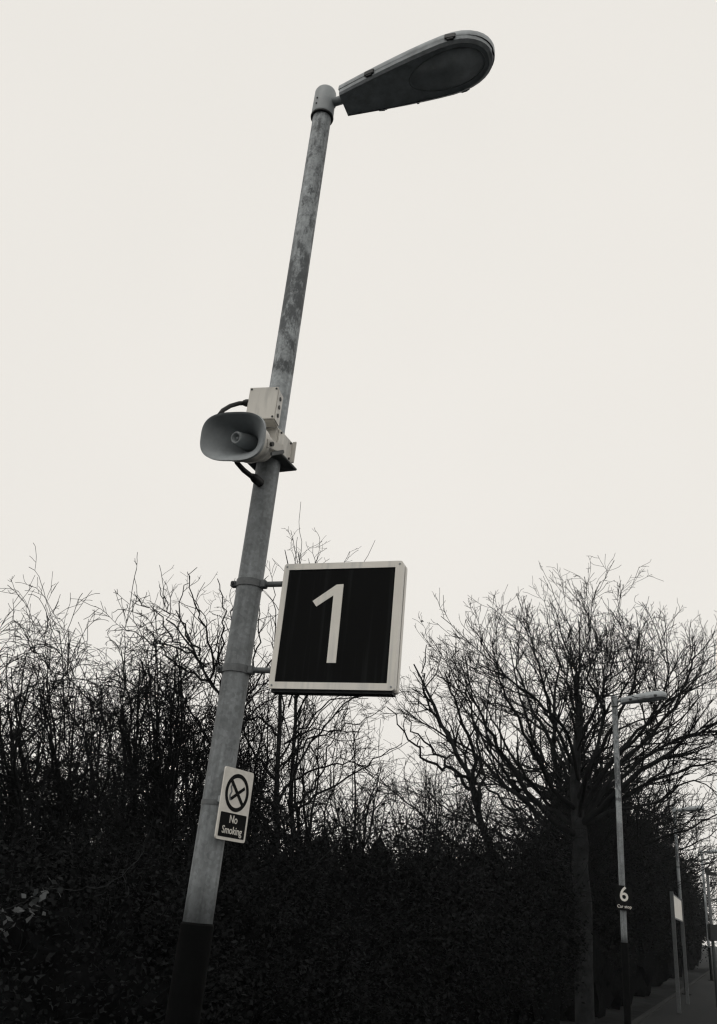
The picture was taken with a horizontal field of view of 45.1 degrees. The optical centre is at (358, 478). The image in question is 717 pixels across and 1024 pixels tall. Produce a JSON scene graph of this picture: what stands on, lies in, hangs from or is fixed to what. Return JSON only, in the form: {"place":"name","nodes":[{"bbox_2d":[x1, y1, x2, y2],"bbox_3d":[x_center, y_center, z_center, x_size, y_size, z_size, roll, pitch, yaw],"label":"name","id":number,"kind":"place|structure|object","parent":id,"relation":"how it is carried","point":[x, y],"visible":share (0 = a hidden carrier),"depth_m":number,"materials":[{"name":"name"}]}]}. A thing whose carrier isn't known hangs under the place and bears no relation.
{"place":"outdoors","nodes":[
{"label":"outdoors","id":0,"kind":"place"},
{"bbox_2d":[0,0,716,946],"label":"sky","id":1,"kind":"structure","parent":0,"point":[506,360],"materials":[{"name":"white"}]},
{"bbox_2d":[560,945,716,1023],"bbox_3d":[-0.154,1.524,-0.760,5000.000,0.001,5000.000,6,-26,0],"label":"ground","id":2,"kind":"structure","parent":0,"point":[656,996],"depth_m":28.43,"materials":[{"name":"soil"}]},
{"bbox_2d":[0,627,113,855],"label":"bare shrub","id":3,"kind":"object","parent":2,"relation":"on","point":[7,724],"visible":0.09,"depth_m":9.42,"materials":[{"name":"black plant"}]},
{"bbox_2d":[0,576,136,889],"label":"bare shrub","id":4,"kind":"object","parent":2,"relation":"on","point":[16,773],"visible":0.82,"depth_m":6.23,"materials":[{"name":"black plant"}]},
{"bbox_2d":[0,707,199,884],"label":"ivy bush","id":5,"kind":"object","parent":2,"relation":"on","point":[37,852],"visible":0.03,"depth_m":8.12,"materials":[{"name":"black plant"}]},
{"bbox_2d":[0,543,202,883],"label":"bare shrub","id":6,"kind":"object","parent":2,"relation":"on","point":[67,799],"visible":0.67,"depth_m":6.75,"materials":[{"name":"black plant"}]},
{"bbox_2d":[27,663,192,845],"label":"bare shrub","id":7,"kind":"object","parent":2,"relation":"on","point":[101,758],"visible":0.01,"depth_m":11.83,"materials":[{"name":"black plant"}]},
{"bbox_2d":[26,552,213,888],"bbox_3d":[-2.141,3.100,7.701,1.746,4.367,2.086,18,-29,-23],"label":"bare shrub","id":8,"kind":"object","parent":2,"relation":"on","point":[139,737],"visible":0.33,"depth_m":7.87,"materials":[{"name":"black plant"}]},
{"bbox_2d":[0,726,260,1023],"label":"ivy bush","id":9,"kind":"object","parent":2,"relation":"on","point":[21,959],"visible":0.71,"depth_m":4.59,"materials":[{"name":"black plant"}]},
{"bbox_2d":[0,875,62,936],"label":"bramble spray","id":10,"kind":"object","parent":9,"relation":"attached to","point":[34,901],"visible":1,"depth_m":4.17,"materials":[{"name":"grey plant"}]},
{"bbox_2d":[17,613,262,850],"bbox_3d":[-2.748,3.864,9.966,3.047,4.928,2.337,28,-34,-37],"label":"bare shrub","id":11,"kind":"object","parent":2,"relation":"on","point":[143,742],"visible":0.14,"depth_m":10.28,"materials":[{"name":"black plant"}]},
{"bbox_2d":[5,739,286,882],"bbox_3d":[-2.577,4.370,9.344,5.145,3.678,4.977,6,-26,0],"label":"ivy bush","id":12,"kind":"object","parent":2,"relation":"on","point":[141,816],"visible":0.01,"depth_m":8.98,"materials":[{"name":"black plant"}]},
{"bbox_2d":[0,739,325,1023],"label":"ivy bush","id":13,"kind":"object","parent":2,"relation":"on","point":[150,967],"visible":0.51,"depth_m":5.08,"materials":[{"name":"black plant"}]},
{"bbox_2d":[94,866,152,898],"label":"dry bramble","id":14,"kind":"object","parent":13,"relation":"attached to","point":[117,877],"visible":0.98,"depth_m":4.57,"materials":[{"name":"black plant"}]},
{"bbox_2d":[71,594,274,874],"bbox_3d":[-1.647,2.852,7.178,1.874,4.433,2.753,16,-28,-19],"label":"bare shrub","id":15,"kind":"object","parent":2,"relation":"on","point":[168,775],"visible":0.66,"depth_m":7.22,"materials":[{"name":"black plant"}]},
{"bbox_2d":[0,734,396,1023],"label":"ivy bush","id":16,"kind":"object","parent":2,"relation":"on","point":[249,973],"visible":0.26,"depth_m":5.71,"materials":[{"name":"black plant"}]},
{"bbox_2d":[265,815,417,905],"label":"dry bramble","id":17,"kind":"object","parent":16,"relation":"attached to","point":[338,843],"visible":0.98,"depth_m":6.42,"materials":[{"name":"black plant"}]},
{"bbox_2d":[107,565,318,796],"bbox_3d":[-1.519,2.943,7.910,2.116,4.938,1.407,6,-26,0],"label":"bare tree","id":18,"kind":"object","parent":2,"relation":"on","point":[212,655],"visible":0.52,"depth_m":8.48,"materials":[{"name":"black plant"}]},
{"bbox_2d":[142,692,286,846],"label":"bare shrub","id":19,"kind":"object","parent":2,"relation":"on","point":[187,782],"visible":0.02,"depth_m":11.86,"materials":[{"name":"black plant"}]},
{"bbox_2d":[141,613,320,866],"bbox_3d":[-1.405,3.579,8.901,2.000,4.716,2.439,-9,-30,27],"label":"bare shrub","id":20,"kind":"object","parent":2,"relation":"on","point":[253,729],"visible":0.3,"depth_m":9.09,"materials":[{"name":"black plant"}]},
{"bbox_2d":[85,754,414,963],"bbox_3d":[-1.598,4.769,9.688,4.388,3.448,4.440,6,-26,0],"label":"ivy bush","id":21,"kind":"object","parent":2,"relation":"on","point":[251,823],"visible":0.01,"depth_m":9.72,"materials":[{"name":"black plant"}]},
{"bbox_2d":[69,743,439,1023],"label":"ivy bush","id":22,"kind":"object","parent":2,"relation":"on","point":[302,935],"visible":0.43,"depth_m":6.34,"materials":[{"name":"black plant"}]},
{"bbox_2d":[192,687,383,854],"bbox_3d":[-0.876,4.053,9.582,2.362,4.572,3.069,6,-26,0],"label":"bare shrub","id":23,"kind":"object","parent":2,"relation":"on","point":[316,757],"visible":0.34,"depth_m":10.12,"materials":[{"name":"black plant"}]},
{"bbox_2d":[139,700,475,1023],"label":"ivy bush","id":24,"kind":"object","parent":2,"relation":"on","point":[352,894],"visible":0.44,"depth_m":7.42,"materials":[{"name":"black plant"}]},
{"bbox_2d":[215,504,422,857],"bbox_3d":[-0.450,2.994,8.856,2.224,5.885,1.509,6,-26,0],"label":"bare tree","id":25,"kind":"object","parent":2,"relation":"on","point":[295,729],"visible":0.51,"depth_m":8.94,"materials":[{"name":"black plant"}]},
{"bbox_2d":[290,696,405,859],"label":"bare shrub","id":26,"kind":"object","parent":2,"relation":"on","point":[374,796],"visible":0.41,"depth_m":10.93,"materials":[{"name":"black plant"}]},
{"bbox_2d":[273,768,516,1023],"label":"ivy bush","id":27,"kind":"object","parent":2,"relation":"on","point":[389,877],"visible":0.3,"depth_m":8.52,"materials":[{"name":"black plant"}]},
{"bbox_2d":[352,739,492,858],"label":"bare shrub","id":28,"kind":"object","parent":2,"relation":"on","point":[426,791],"visible":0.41,"depth_m":12.48,"materials":[{"name":"black plant"}]},
{"bbox_2d":[321,759,544,1023],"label":"ivy bush","id":29,"kind":"object","parent":2,"relation":"on","point":[475,947],"visible":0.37,"depth_m":9.89,"materials":[{"name":"black plant"}]},
{"bbox_2d":[387,645,489,845],"bbox_3d":[1.436,6.186,15.957,2.238,6.845,2.640,6,-26,0],"label":"bare tree","id":30,"kind":"object","parent":2,"relation":"on","point":[468,776],"visible":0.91,"depth_m":16.39,"materials":[{"name":"black plant"}]},
{"bbox_2d":[369,741,519,882],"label":"bare shrub","id":31,"kind":"object","parent":2,"relation":"on","point":[456,795],"visible":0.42,"depth_m":13.87,"materials":[{"name":"black plant"}]},
{"bbox_2d":[400,752,570,1023],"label":"ivy bush","id":32,"kind":"object","parent":2,"relation":"on","point":[520,932],"visible":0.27,"depth_m":11.56,"materials":[{"name":"black plant"}]},
{"bbox_2d":[412,760,600,1023],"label":"ivy bush","id":33,"kind":"object","parent":2,"relation":"on","point":[566,941],"visible":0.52,"depth_m":13.09,"materials":[{"name":"black plant"}]},
{"bbox_2d":[334,576,690,866],"bbox_3d":[5.126,8.586,24.358,8.843,10.791,9.507,-15,-33,35],"label":"bare tree","id":34,"kind":"object","parent":2,"relation":"on","point":[583,766],"visible":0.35,"depth_m":23.76,"materials":[{"name":"black plant"}]},
{"bbox_2d":[355,554,716,1023],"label":"bare tree","id":35,"kind":"object","parent":2,"relation":"on","point":[584,1013],"visible":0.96,"depth_m":19.18,"materials":[{"name":"black plant"}]},
{"bbox_2d":[493,775,630,1021],"bbox_3d":[4.460,9.745,20.205,3.793,5.731,6.554,-3,-28,16],"label":"ivy bush","id":36,"kind":"object","parent":2,"relation":"on","point":[567,1010],"visible":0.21,"depth_m":19.68,"materials":[{"name":"black plant"}]},
{"bbox_2d":[449,669,716,924],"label":"bare tree","id":37,"kind":"object","parent":2,"relation":"on","point":[650,821],"visible":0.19,"depth_m":29.57,"materials":[{"name":"black plant"}]},
{"bbox_2d":[534,802,645,1018],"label":"ivy bush","id":38,"kind":"object","parent":2,"relation":"on","point":[602,989],"visible":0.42,"depth_m":20.59,"materials":[{"name":"black plant"}]},
{"bbox_2d":[527,802,661,1009],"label":"ivy bush","id":39,"kind":"object","parent":2,"relation":"on","point":[615,999],"visible":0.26,"depth_m":24.01,"materials":[{"name":"black plant"}]},
{"bbox_2d":[498,716,716,932],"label":"bare tree","id":40,"kind":"object","parent":2,"relation":"on","point":[671,845],"visible":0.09,"depth_m":36.13,"materials":[{"name":"black plant"}]},
{"bbox_2d":[596,787,678,996],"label":"ivy bush","id":41,"kind":"object","parent":2,"relation":"on","point":[643,984],"visible":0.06,"depth_m":29.02,"materials":[{"name":"black plant"}]},
{"bbox_2d":[642,818,687,985],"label":"ivy bush","id":42,"kind":"object","parent":2,"relation":"on","point":[661,975],"visible":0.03,"depth_m":35.83,"materials":[{"name":"black plant"}]},
{"bbox_2d":[631,965,716,1023],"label":"kerb","id":43,"kind":"structure","parent":2,"relation":"on","point":[640,1018],"depth_m":22.51,"materials":[{"name":"concrete"}]},
{"bbox_2d":[635,786,716,908],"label":"bare tree","id":44,"kind":"object","parent":2,"relation":"on","point":[696,877],"visible":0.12,"depth_m":46.40,"materials":[{"name":"black plant"}]},
{"bbox_2d":[664,844,701,978],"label":"ivy bush","id":45,"kind":"object","parent":2,"relation":"on","point":[691,919],"visible":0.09,"depth_m":47.05,"materials":[{"name":"black plant"}]},
{"bbox_2d":[677,828,716,950],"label":"bare tree","id":46,"kind":"object","parent":2,"relation":"on","point":[712,902],"visible":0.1,"depth_m":59.48,"materials":[{"name":"black plant"}]},
{"bbox_2d":[684,847,711,969],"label":"ivy bush","id":47,"kind":"object","parent":2,"relation":"on","point":[692,960],"visible":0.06,"depth_m":61.79,"materials":[{"name":"black plant"}]},
{"bbox_2d":[638,970,716,1023],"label":"platform","id":48,"kind":"structure","parent":0,"point":[700,1008],"depth_m":22.75,"materials":[{"name":"grey concrete"}]},
{"bbox_2d":[164,30,494,1023],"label":"lamp post","id":49,"kind":"object","parent":48,"relation":"on","point":[450,64],"visible":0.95,"depth_m":4.05,"materials":[{"name":"metal"}]},
{"bbox_2d":[201,766,253,842],"bbox_3d":[-0.543,1.295,3.436,0.144,0.265,0.178,-12,-31,31],"label":"no smoking sign","id":50,"kind":"object","parent":49,"relation":"attached to","point":[233,800],"visible":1,"depth_m":3.39,"materials":[{"name":"white plastic"}]},
{"bbox_2d":[200,412,296,486],"bbox_3d":[-0.479,-0.132,3.994,0.343,0.313,0.483,-5,-29,21],"label":"loudspeaker","id":51,"kind":"object","parent":49,"relation":"attached to","point":[249,438],"visible":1,"depth_m":3.89,"materials":[{"name":"grey plastic"}]},
{"bbox_2d":[218,387,282,426],"bbox_3d":[-0.513,-0.323,4.070,0.294,0.218,0.158,10,-27,-8],"label":"junction box","id":52,"kind":"object","parent":49,"relation":"attached to","point":[265,403],"visible":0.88,"depth_m":4.04,"materials":[{"name":"grey plastic"}]},
{"bbox_2d":[216,561,407,696],"bbox_3d":[-0.203,0.629,3.649,0.793,0.557,0.123,-4,-28,18],"label":"number sign","id":53,"kind":"object","parent":49,"relation":"attached to","point":[339,628],"visible":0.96,"depth_m":3.58,"materials":[{"name":"metal"}]},
{"bbox_2d":[611,691,666,1023],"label":"lamp post","id":54,"kind":"object","parent":48,"relation":"on","point":[657,695],"visible":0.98,"depth_m":16.66,"materials":[{"name":"metal"}]},
{"bbox_2d":[615,885,632,910],"bbox_3d":[4.954,7.829,16.123,0.300,0.420,0.142,-1,-27,13],"label":"stop sign plate","id":55,"kind":"object","parent":54,"relation":"attached to","point":[624,900],"visible":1,"depth_m":16.06,"materials":[{"name":"black metal"}]},
{"bbox_2d":[670,891,689,1013],"bbox_3d":[8.716,12.783,23.401,0.090,2.699,4.211,-5,-29,21],"label":"platform board","id":56,"kind":"object","parent":48,"relation":"on","point":[676,904],"visible":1,"depth_m":22.30,"materials":[{"name":"metal"}]},
{"bbox_2d":[672,805,703,994],"bbox_3d":[11.736,14.643,30.264,1.177,6.074,0.376,-5,-29,21],"label":"lamp post","id":57,"kind":"object","parent":48,"relation":"on","point":[691,808],"visible":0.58,"depth_m":30.98,"materials":[{"name":"metal"}]},
{"bbox_2d":[700,849,716,980],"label":"lamp post","id":58,"kind":"object","parent":48,"relation":"on","point":[708,941],"visible":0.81,"depth_m":43.83,"materials":[{"name":"metal"}]},
{"bbox_2d":[705,868,716,1007],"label":"camera mast","id":59,"kind":"object","parent":48,"relation":"on","point":[712,932],"visible":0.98,"depth_m":24.85,"materials":[{"name":"grey metal"}]}
]}

